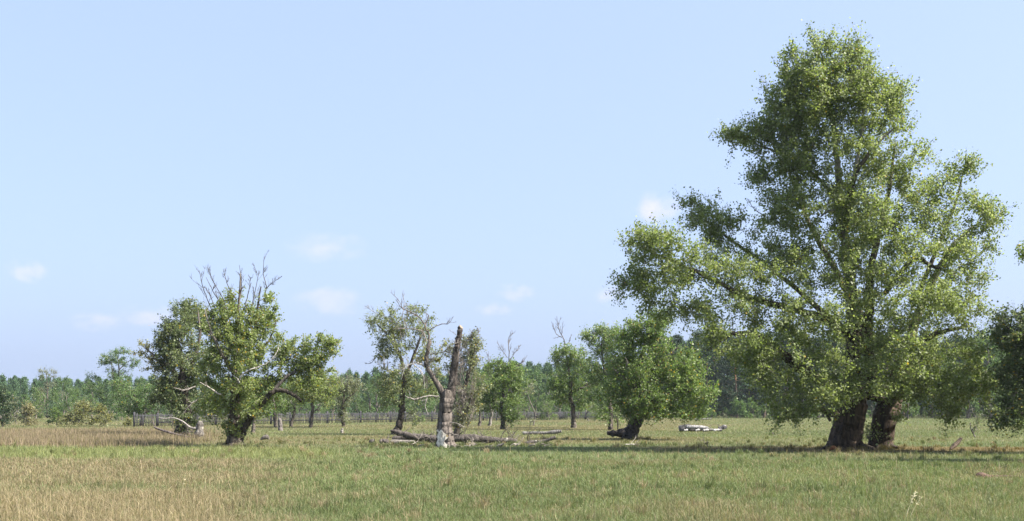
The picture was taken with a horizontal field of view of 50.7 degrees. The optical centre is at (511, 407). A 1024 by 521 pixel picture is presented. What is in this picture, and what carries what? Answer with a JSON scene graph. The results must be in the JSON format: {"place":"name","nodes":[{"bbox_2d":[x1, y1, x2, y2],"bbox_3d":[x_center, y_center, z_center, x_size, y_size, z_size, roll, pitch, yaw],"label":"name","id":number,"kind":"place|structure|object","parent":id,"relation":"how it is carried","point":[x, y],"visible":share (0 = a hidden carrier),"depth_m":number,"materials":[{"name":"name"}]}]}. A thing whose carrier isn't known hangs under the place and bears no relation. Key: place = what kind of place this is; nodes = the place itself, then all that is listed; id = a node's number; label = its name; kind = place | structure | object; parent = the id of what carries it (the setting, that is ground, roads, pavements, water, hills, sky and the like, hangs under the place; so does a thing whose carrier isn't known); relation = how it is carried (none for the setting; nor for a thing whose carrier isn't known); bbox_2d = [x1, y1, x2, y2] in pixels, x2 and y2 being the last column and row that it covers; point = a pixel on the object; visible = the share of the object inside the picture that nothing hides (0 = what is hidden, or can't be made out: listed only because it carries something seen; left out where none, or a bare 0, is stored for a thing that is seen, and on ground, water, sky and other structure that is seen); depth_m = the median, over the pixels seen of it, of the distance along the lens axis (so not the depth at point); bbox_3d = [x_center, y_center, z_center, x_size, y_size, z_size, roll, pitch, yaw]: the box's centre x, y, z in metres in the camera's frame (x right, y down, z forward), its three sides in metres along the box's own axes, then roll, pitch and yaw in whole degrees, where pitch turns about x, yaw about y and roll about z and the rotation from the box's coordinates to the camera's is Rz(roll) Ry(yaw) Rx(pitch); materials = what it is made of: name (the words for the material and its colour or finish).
{"place":"outdoors","nodes":[
{"label":"outdoors","id":0,"kind":"place"},
{"bbox_2d":[0,425,269,447],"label":"tall grass","id":1,"kind":"structure","parent":0,"point":[78,436],"depth_m":54.20,"materials":[{"name":"beige plant"}]},
{"bbox_2d":[0,477,314,520],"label":"dry grass","id":2,"kind":"structure","parent":0,"point":[78,506],"depth_m":16.68,"materials":[{"name":"plant"}]},
{"bbox_2d":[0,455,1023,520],"bbox_3d":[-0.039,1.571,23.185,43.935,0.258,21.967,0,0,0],"label":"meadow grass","id":3,"kind":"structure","parent":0,"point":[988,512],"depth_m":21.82,"materials":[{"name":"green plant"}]},
{"bbox_2d":[0,415,1023,464],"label":"pasture grass","id":4,"kind":"structure","parent":0,"point":[177,450],"depth_m":49.84,"materials":[{"name":"green plant"}]},
{"bbox_2d":[0,410,1023,520],"bbox_3d":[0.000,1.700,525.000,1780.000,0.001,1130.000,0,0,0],"label":"ground","id":5,"kind":"structure","parent":0,"point":[662,430],"depth_m":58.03,"materials":[{"name":"green plant"}]},
{"bbox_2d":[0,383,20,426],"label":"bush","id":6,"kind":"object","parent":5,"relation":"on","point":[10,406],"visible":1,"depth_m":95.79,"materials":[{"name":"green plant"}]},
{"bbox_2d":[4,397,24,423],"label":"bush","id":7,"kind":"object","parent":5,"relation":"on","point":[14,417],"visible":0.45,"depth_m":112.21,"materials":[{"name":"green plant"}]},
{"bbox_2d":[11,378,21,413],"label":"young pine","id":8,"kind":"object","parent":5,"relation":"on","point":[14,384],"visible":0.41,"depth_m":218.47,"materials":[{"name":"green plant"}]},
{"bbox_2d":[18,394,38,417],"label":"scrub tree","id":9,"kind":"object","parent":5,"relation":"on","point":[25,397],"visible":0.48,"depth_m":157.52,"materials":[{"name":"green plant"}]},
{"bbox_2d":[17,400,42,425],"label":"bush","id":10,"kind":"object","parent":5,"relation":"on","point":[29,410],"visible":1,"depth_m":99.14,"materials":[{"name":"green plant"}]},
{"bbox_2d":[22,387,46,418],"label":"tree","id":11,"kind":"object","parent":5,"relation":"on","point":[41,415],"visible":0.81,"depth_m":157.86,"materials":[{"name":"green plant"}]},
{"bbox_2d":[26,385,47,416],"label":"scrub tree","id":12,"kind":"object","parent":5,"relation":"on","point":[35,390],"visible":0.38,"depth_m":182.46,"materials":[{"name":"green plant"}]},
{"bbox_2d":[36,385,59,417],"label":"scrub tree","id":13,"kind":"object","parent":5,"relation":"on","point":[45,401],"visible":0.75,"depth_m":179.89,"materials":[{"name":"green plant"}]},
{"bbox_2d":[36,367,61,414],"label":"tree","id":14,"kind":"object","parent":5,"relation":"on","point":[46,384],"visible":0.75,"depth_m":189.89,"materials":[{"name":"green plant"}]},
{"bbox_2d":[44,407,65,424],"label":"bush","id":15,"kind":"object","parent":5,"relation":"on","point":[55,412],"visible":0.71,"depth_m":103.73,"materials":[{"name":"green plant"}]},
{"bbox_2d":[49,391,68,415],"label":"scrub tree","id":16,"kind":"object","parent":5,"relation":"on","point":[56,397],"visible":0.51,"depth_m":179.27,"materials":[{"name":"green plant"}]},
{"bbox_2d":[46,376,75,412],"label":"broadleaf tree","id":17,"kind":"object","parent":5,"relation":"on","point":[64,382],"visible":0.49,"depth_m":195.92,"materials":[{"name":"green plant"}]},
{"bbox_2d":[58,387,77,415],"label":"scrub tree","id":18,"kind":"object","parent":5,"relation":"on","point":[64,402],"visible":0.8,"depth_m":142.33,"materials":[{"name":"green plant"}]},
{"bbox_2d":[58,386,81,412],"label":"tree","id":19,"kind":"object","parent":5,"relation":"on","point":[65,395],"visible":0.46,"depth_m":159.61,"materials":[{"name":"green plant"}]},
{"bbox_2d":[55,398,95,426],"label":"bush","id":20,"kind":"object","parent":5,"relation":"on","point":[70,417],"visible":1,"depth_m":96.70,"materials":[{"name":"green plant"}]},
{"bbox_2d":[79,380,103,416],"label":"scrub tree","id":21,"kind":"object","parent":5,"relation":"on","point":[91,397],"visible":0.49,"depth_m":169.10,"materials":[{"name":"green plant"}]},
{"bbox_2d":[85,403,115,425],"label":"bush","id":22,"kind":"object","parent":5,"relation":"on","point":[101,411],"visible":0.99,"depth_m":97.36,"materials":[{"name":"green plant"}]},
{"bbox_2d":[99,378,113,413],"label":"young pine","id":23,"kind":"object","parent":5,"relation":"on","point":[105,382],"visible":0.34,"depth_m":209.17,"materials":[{"name":"green plant"}]},
{"bbox_2d":[80,346,142,419],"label":"tree","id":24,"kind":"object","parent":5,"relation":"on","point":[112,359],"visible":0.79,"depth_m":147.70,"materials":[{"name":"green plant"}]},
{"bbox_2d":[103,391,124,420],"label":"scrub tree","id":25,"kind":"object","parent":5,"relation":"on","point":[105,401],"visible":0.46,"depth_m":143.68,"materials":[{"name":"green plant"}]},
{"bbox_2d":[110,391,126,420],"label":"scrub tree","id":26,"kind":"object","parent":5,"relation":"on","point":[119,414],"visible":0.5,"depth_m":142.02,"materials":[{"name":"green plant"}]},
{"bbox_2d":[105,374,163,425],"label":"tree","id":27,"kind":"object","parent":5,"relation":"on","point":[137,405],"visible":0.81,"depth_m":100.63,"materials":[{"name":"green plant"}]},
{"bbox_2d":[147,415,201,437],"bbox_3d":[-18.089,1.033,58.259,3.414,1.474,1.260,0,0,0],"label":"fallen branch","id":28,"kind":"object","parent":5,"relation":"on","point":[163,430],"visible":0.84,"depth_m":58.16,"materials":[{"name":"grey wood"}]},
{"bbox_2d":[127,293,225,435],"bbox_3d":[-18.940,-2.259,63.088,4.248,8.860,5.503,0,0,30],"label":"tree","id":29,"kind":"object","parent":5,"relation":"on","point":[181,383],"visible":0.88,"depth_m":62.04,"materials":[{"name":"green plant"}]},
{"bbox_2d":[158,417,204,435],"bbox_3d":[-18.710,1.152,61.244,2.490,1.250,0.521,0,0,0],"label":"dead stump","id":30,"kind":"object","parent":5,"relation":"on","point":[199,426],"visible":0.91,"depth_m":61.08,"materials":[{"name":"grey wood"}]},
{"bbox_2d":[240,394,274,432],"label":"tree","id":31,"kind":"object","parent":5,"relation":"on","point":[253,423],"visible":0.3,"depth_m":74.27,"materials":[{"name":"green plant"}]},
{"bbox_2d":[190,251,342,446],"bbox_3d":[-10.708,-2.548,47.148,6.632,8.984,3.774,0,0,0],"label":"tree","id":32,"kind":"object","parent":5,"relation":"on","point":[237,342],"visible":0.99,"depth_m":46.94,"materials":[{"name":"green plant"}]},
{"bbox_2d":[252,378,290,426],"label":"tree","id":33,"kind":"object","parent":5,"relation":"on","point":[275,411],"visible":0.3,"depth_m":94.31,"materials":[{"name":"green plant"}]},
{"bbox_2d":[270,383,306,426],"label":"tree","id":34,"kind":"object","parent":5,"relation":"on","point":[293,408],"visible":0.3,"depth_m":96.92,"materials":[{"name":"green plant"}]},
{"bbox_2d":[282,369,346,427],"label":"tree","id":35,"kind":"object","parent":5,"relation":"on","point":[322,396],"visible":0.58,"depth_m":91.58,"materials":[{"name":"green plant"}]},
{"bbox_2d":[306,390,326,415],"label":"scrub tree","id":36,"kind":"object","parent":5,"relation":"on","point":[314,404],"visible":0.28,"depth_m":164.57,"materials":[{"name":"green plant"}]},
{"bbox_2d":[328,371,366,425],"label":"tree","id":37,"kind":"object","parent":5,"relation":"on","point":[349,389],"visible":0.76,"depth_m":96.84,"materials":[{"name":"green plant"}]},
{"bbox_2d":[350,390,365,417],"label":"scrub tree","id":38,"kind":"object","parent":5,"relation":"on","point":[357,399],"visible":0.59,"depth_m":181.31,"materials":[{"name":"green plant"}]},
{"bbox_2d":[352,381,377,417],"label":"scrub tree","id":39,"kind":"object","parent":5,"relation":"on","point":[365,397],"visible":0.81,"depth_m":175.62,"materials":[{"name":"green plant"}]},
{"bbox_2d":[360,372,374,411],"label":"young pine","id":40,"kind":"object","parent":5,"relation":"on","point":[365,379],"visible":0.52,"depth_m":208.95,"materials":[{"name":"green plant"}]},
{"bbox_2d":[367,373,396,417],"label":"scrub tree","id":41,"kind":"object","parent":5,"relation":"on","point":[377,400],"visible":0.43,"depth_m":172.46,"materials":[{"name":"green plant"}]},
{"bbox_2d":[133,410,651,426],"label":"fence","id":42,"kind":"object","parent":5,"relation":"on","point":[364,419],"visible":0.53,"depth_m":119.23,"materials":[{"name":"grey wood"}]},
{"bbox_2d":[359,293,448,434],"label":"tree","id":43,"kind":"object","parent":5,"relation":"on","point":[388,385],"visible":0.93,"depth_m":67.84,"materials":[{"name":"green plant"}]},
{"bbox_2d":[390,427,418,439],"bbox_3d":[-4.976,1.196,50.125,1.335,0.615,0.424,0,0,0],"label":"fallen log","id":44,"kind":"object","parent":5,"relation":"on","point":[406,435],"visible":0.95,"depth_m":49.98,"materials":[{"name":"grey wood"}]},
{"bbox_2d":[392,426,435,442],"bbox_3d":[-4.519,1.196,50.595,2.239,1.004,0.685,0,0,2],"label":"fallen log","id":45,"kind":"object","parent":5,"relation":"on","point":[424,437],"visible":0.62,"depth_m":50.40,"materials":[{"name":"grey wood"}]},
{"bbox_2d":[418,388,435,417],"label":"scrub tree","id":46,"kind":"object","parent":5,"relation":"on","point":[427,405],"visible":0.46,"depth_m":175.71,"materials":[{"name":"green plant"}]},
{"bbox_2d":[394,290,470,447],"bbox_3d":[-3.505,-1.600,46.377,3.346,6.999,1.594,0,0,-12],"label":"dead tree","id":47,"kind":"object","parent":5,"relation":"on","point":[445,434],"visible":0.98,"depth_m":46.37,"materials":[{"name":"grey wood"}]},
{"bbox_2d":[432,376,447,412],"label":"young pine","id":48,"kind":"object","parent":5,"relation":"on","point":[444,380],"visible":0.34,"depth_m":202.61,"materials":[{"name":"green plant"}]},
{"bbox_2d":[437,326,493,433],"bbox_3d":[-2.569,-1.304,60.199,3.193,6.565,2.733,0,0,0],"label":"tree","id":49,"kind":"object","parent":5,"relation":"on","point":[463,409],"visible":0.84,"depth_m":59.89,"materials":[{"name":"green plant"}]},
{"bbox_2d":[467,369,490,425],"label":"tree","id":50,"kind":"object","parent":5,"relation":"on","point":[479,420],"visible":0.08,"depth_m":99.63,"materials":[{"name":"green plant"}]},
{"bbox_2d":[454,424,518,443],"bbox_3d":[-1.259,1.152,50.088,3.214,1.113,0.894,0,0,0],"label":"fallen log","id":51,"kind":"object","parent":5,"relation":"on","point":[464,437],"visible":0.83,"depth_m":49.98,"materials":[{"name":"grey wood"}]},
{"bbox_2d":[471,330,535,428],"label":"tree","id":52,"kind":"object","parent":5,"relation":"on","point":[500,378],"visible":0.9,"depth_m":84.63,"materials":[{"name":"green plant"}]},
{"bbox_2d":[511,395,528,420],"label":"bush","id":53,"kind":"object","parent":5,"relation":"on","point":[522,408],"visible":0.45,"depth_m":144.84,"materials":[{"name":"green plant"}]},
{"bbox_2d":[521,379,538,425],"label":"tree","id":54,"kind":"object","parent":5,"relation":"on","point":[523,394],"visible":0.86,"depth_m":102.67,"materials":[{"name":"green plant"}]},
{"bbox_2d":[523,394,540,416],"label":"scrub tree","id":55,"kind":"object","parent":5,"relation":"on","point":[532,399],"visible":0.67,"depth_m":170.49,"materials":[{"name":"green plant"}]},
{"bbox_2d":[526,368,541,414],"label":"young pine","id":56,"kind":"object","parent":5,"relation":"on","point":[531,370],"visible":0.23,"depth_m":208.83,"materials":[{"name":"green plant"}]},
{"bbox_2d":[524,366,546,413],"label":"broadleaf tree","id":57,"kind":"object","parent":5,"relation":"on","point":[537,376],"visible":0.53,"depth_m":203.91,"materials":[{"name":"green plant"}]},
{"bbox_2d":[526,430,555,443],"bbox_3d":[1.316,1.382,49.907,1.435,0.681,0.443,0,0,0],"label":"fallen log","id":58,"kind":"object","parent":5,"relation":"on","point":[550,438],"visible":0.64,"depth_m":49.79,"materials":[{"name":"grey wood"}]},
{"bbox_2d":[522,428,561,434],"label":"fallen log","id":59,"kind":"object","parent":5,"relation":"on","point":[543,432],"visible":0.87,"depth_m":68.38,"materials":[{"name":"grey wood"}]},
{"bbox_2d":[536,393,551,415],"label":"scrub tree","id":60,"kind":"object","parent":5,"relation":"on","point":[543,400],"visible":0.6,"depth_m":173.49,"materials":[{"name":"green plant"}]},
{"bbox_2d":[534,371,556,411],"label":"scrub tree","id":61,"kind":"object","parent":5,"relation":"on","point":[537,390],"visible":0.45,"depth_m":200.74,"materials":[{"name":"green plant"}]},
{"bbox_2d":[540,363,556,412],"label":"young pine","id":62,"kind":"object","parent":5,"relation":"on","point":[548,368],"visible":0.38,"depth_m":214.61,"materials":[{"name":"green plant"}]},
{"bbox_2d":[539,400,558,419],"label":"bush","id":63,"kind":"object","parent":5,"relation":"on","point":[548,411],"visible":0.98,"depth_m":149.93,"materials":[{"name":"green plant"}]},
{"bbox_2d":[550,387,576,418],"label":"scrub tree","id":64,"kind":"object","parent":5,"relation":"on","point":[564,406],"visible":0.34,"depth_m":167.31,"materials":[{"name":"green plant"}]},
{"bbox_2d":[542,317,599,427],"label":"tree","id":65,"kind":"object","parent":5,"relation":"on","point":[566,362],"visible":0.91,"depth_m":90.37,"materials":[{"name":"green plant"}]},
{"bbox_2d":[563,378,589,417],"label":"scrub tree","id":66,"kind":"object","parent":5,"relation":"on","point":[588,414],"visible":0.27,"depth_m":167.74,"materials":[{"name":"green plant"}]},
{"bbox_2d":[585,399,606,420],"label":"bush","id":67,"kind":"object","parent":5,"relation":"on","point":[591,409],"visible":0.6,"depth_m":139.78,"materials":[{"name":"green plant"}]},
{"bbox_2d":[575,319,633,429],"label":"tree","id":68,"kind":"object","parent":5,"relation":"on","point":[601,350],"visible":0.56,"depth_m":82.73,"materials":[{"name":"green plant"}]},
{"bbox_2d":[607,427,625,437],"bbox_3d":[5.923,1.395,60.173,1.322,0.740,0.699,0,0,0],"label":"fallen log","id":69,"kind":"object","parent":5,"relation":"on","point":[617,433],"visible":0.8,"depth_m":59.91,"materials":[{"name":"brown wood"}]},
{"bbox_2d":[592,298,723,439],"bbox_3d":[7.711,-1.805,57.589,7.105,7.969,4.471,0,0,0],"label":"tree","id":70,"kind":"object","parent":5,"relation":"on","point":[641,405],"visible":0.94,"depth_m":56.95,"materials":[{"name":"green plant"}]},
{"bbox_2d":[652,335,682,411],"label":"tall pine","id":71,"kind":"object","parent":5,"relation":"on","point":[677,344],"visible":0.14,"depth_m":184.74,"materials":[{"name":"green plant"}]},
{"bbox_2d":[667,333,688,410],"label":"tall pine","id":72,"kind":"object","parent":5,"relation":"on","point":[679,338],"visible":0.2,"depth_m":194.44,"materials":[{"name":"green plant"}]},
{"bbox_2d":[678,423,690,431],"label":"birch log","id":73,"kind":"object","parent":5,"relation":"on","point":[681,428],"visible":0.85,"depth_m":76.58,"materials":[{"name":"grey wood"}]},
{"bbox_2d":[687,425,708,429],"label":"birch log","id":74,"kind":"object","parent":73,"relation":"on","point":[700,427],"visible":0.98,"depth_m":76.34,"materials":[{"name":"white wood"}]},
{"bbox_2d":[681,338,708,406],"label":"tall pine","id":75,"kind":"object","parent":5,"relation":"on","point":[693,341],"visible":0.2,"depth_m":184.30,"materials":[{"name":"green plant"}]},
{"bbox_2d":[699,345,724,416],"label":"tall pine","id":76,"kind":"object","parent":5,"relation":"on","point":[708,376],"visible":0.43,"depth_m":183.74,"materials":[{"name":"green plant"}]},
{"bbox_2d":[702,339,729,416],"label":"tall pine","id":77,"kind":"object","parent":5,"relation":"on","point":[716,372],"visible":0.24,"depth_m":200.97,"materials":[{"name":"green plant"}]},
{"bbox_2d":[717,336,747,415],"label":"tall pine","id":78,"kind":"object","parent":5,"relation":"on","point":[728,339],"visible":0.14,"depth_m":213.74,"materials":[{"name":"green plant"}]},
{"bbox_2d":[716,345,753,417],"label":"tall pine","id":79,"kind":"object","parent":5,"relation":"on","point":[727,389],"visible":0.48,"depth_m":182.57,"materials":[{"name":"green plant"}]},
{"bbox_2d":[719,336,751,416],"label":"tall pine","id":80,"kind":"object","parent":5,"relation":"on","point":[730,385],"visible":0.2,"depth_m":200.14,"materials":[{"name":"green plant"}]},
{"bbox_2d":[726,396,752,417],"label":"bush","id":81,"kind":"object","parent":5,"relation":"on","point":[734,409],"visible":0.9,"depth_m":178.59,"materials":[{"name":"green plant"}]},
{"bbox_2d":[735,400,752,417],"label":"bush","id":82,"kind":"object","parent":5,"relation":"on","point":[743,409],"visible":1,"depth_m":177.76,"materials":[{"name":"green plant"}]},
{"bbox_2d":[728,337,761,416],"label":"tall pine","id":83,"kind":"object","parent":5,"relation":"on","point":[749,396],"visible":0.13,"depth_m":198.36,"materials":[{"name":"green plant"}]},
{"bbox_2d":[746,397,760,417],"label":"bush","id":84,"kind":"object","parent":5,"relation":"on","point":[750,405],"visible":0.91,"depth_m":180.08,"materials":[{"name":"green plant"}]},
{"bbox_2d":[743,329,785,412],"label":"tall pine","id":85,"kind":"object","parent":5,"relation":"on","point":[755,396],"visible":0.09,"depth_m":197.30,"materials":[{"name":"green plant"}]},
{"bbox_2d":[747,336,787,417],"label":"tall pine","id":86,"kind":"object","parent":5,"relation":"on","point":[764,414],"visible":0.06,"depth_m":185.51,"materials":[{"name":"green plant"}]},
{"bbox_2d":[767,333,803,414],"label":"tall pine","id":87,"kind":"object","parent":5,"relation":"on","point":[788,350],"visible":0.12,"depth_m":187.10,"materials":[{"name":"green plant"}]},
{"bbox_2d":[605,17,1021,449],"bbox_3d":[11.765,-6.321,42.718,16.637,17.566,8.475,0,0,-13],"label":"poplar tree","id":88,"kind":"object","parent":5,"relation":"on","point":[856,388],"visible":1,"depth_m":41.66,"materials":[{"name":"green plant"}]},
{"bbox_2d":[806,335,835,416],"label":"tall pine","id":89,"kind":"object","parent":5,"relation":"on","point":[817,339],"visible":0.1,"depth_m":189.00,"materials":[{"name":"green plant"}]},
{"bbox_2d":[825,339,844,408],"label":"tall pine","id":90,"kind":"object","parent":5,"relation":"on","point":[834,345],"visible":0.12,"depth_m":192.00,"materials":[{"name":"green plant"}]},
{"bbox_2d":[902,399,918,418],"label":"tree","id":91,"kind":"object","parent":5,"relation":"on","point":[907,414],"visible":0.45,"depth_m":149.90,"materials":[{"name":"green plant"}]},
{"bbox_2d":[918,354,943,417],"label":"tall pine","id":92,"kind":"object","parent":5,"relation":"on","point":[930,404],"visible":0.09,"depth_m":182.20,"materials":[{"name":"green plant"}]},
{"bbox_2d":[945,335,975,410],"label":"tall pine","id":93,"kind":"object","parent":5,"relation":"on","point":[957,340],"visible":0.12,"depth_m":189.88,"materials":[{"name":"green plant"}]},
{"bbox_2d":[955,401,979,417],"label":"bush","id":94,"kind":"object","parent":5,"relation":"on","point":[973,407],"visible":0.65,"depth_m":184.85,"materials":[{"name":"green plant"}]},
{"bbox_2d":[948,333,987,417],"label":"broadleaf tree","id":95,"kind":"object","parent":5,"relation":"on","point":[968,410],"visible":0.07,"depth_m":176.17,"materials":[{"name":"green plant"}]},
{"bbox_2d":[967,414,984,436],"bbox_3d":[26.560,0.930,61.925,0.884,1.577,1.340,0,0,0],"label":"weed","id":96,"kind":"object","parent":5,"relation":"on","point":[974,426],"visible":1,"depth_m":61.85,"materials":[{"name":"green plant"}]},
{"bbox_2d":[967,333,995,416],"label":"tall pine","id":97,"kind":"object","parent":5,"relation":"on","point":[983,371],"visible":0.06,"depth_m":187.47,"materials":[{"name":"green plant"}]},
{"bbox_2d":[967,324,1017,418],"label":"broadleaf tree","id":98,"kind":"object","parent":5,"relation":"on","point":[987,353],"visible":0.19,"depth_m":167.38,"materials":[{"name":"green plant"}]},
{"bbox_2d":[976,472,1019,477],"bbox_3d":[11.688,1.615,26.017,1.269,0.168,0.120,0,0,-17],"label":"dead branch heap","id":99,"kind":"object","parent":5,"relation":"on","point":[981,474],"visible":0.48,"depth_m":25.88,"materials":[{"name":"brown wood"}]},
{"bbox_2d":[973,300,1023,437],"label":"tree","id":100,"kind":"object","parent":5,"relation":"on","point":[1011,343],"visible":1,"depth_m":39.58,"materials":[{"name":"green plant"}]},
{"bbox_2d":[1014,240,1023,265],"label":"tree","id":101,"kind":"object","parent":5,"relation":"on","point":[1019,250],"visible":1,"depth_m":33.31,"materials":[{"name":"green plant"}]},
{"bbox_2d":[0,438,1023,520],"bbox_3d":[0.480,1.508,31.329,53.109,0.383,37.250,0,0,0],"label":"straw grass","id":102,"kind":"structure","parent":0,"point":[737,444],"depth_m":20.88,"materials":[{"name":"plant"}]},
{"bbox_2d":[0,0,1023,400],"label":"sky","id":103,"kind":"structure","parent":0,"point":[478,162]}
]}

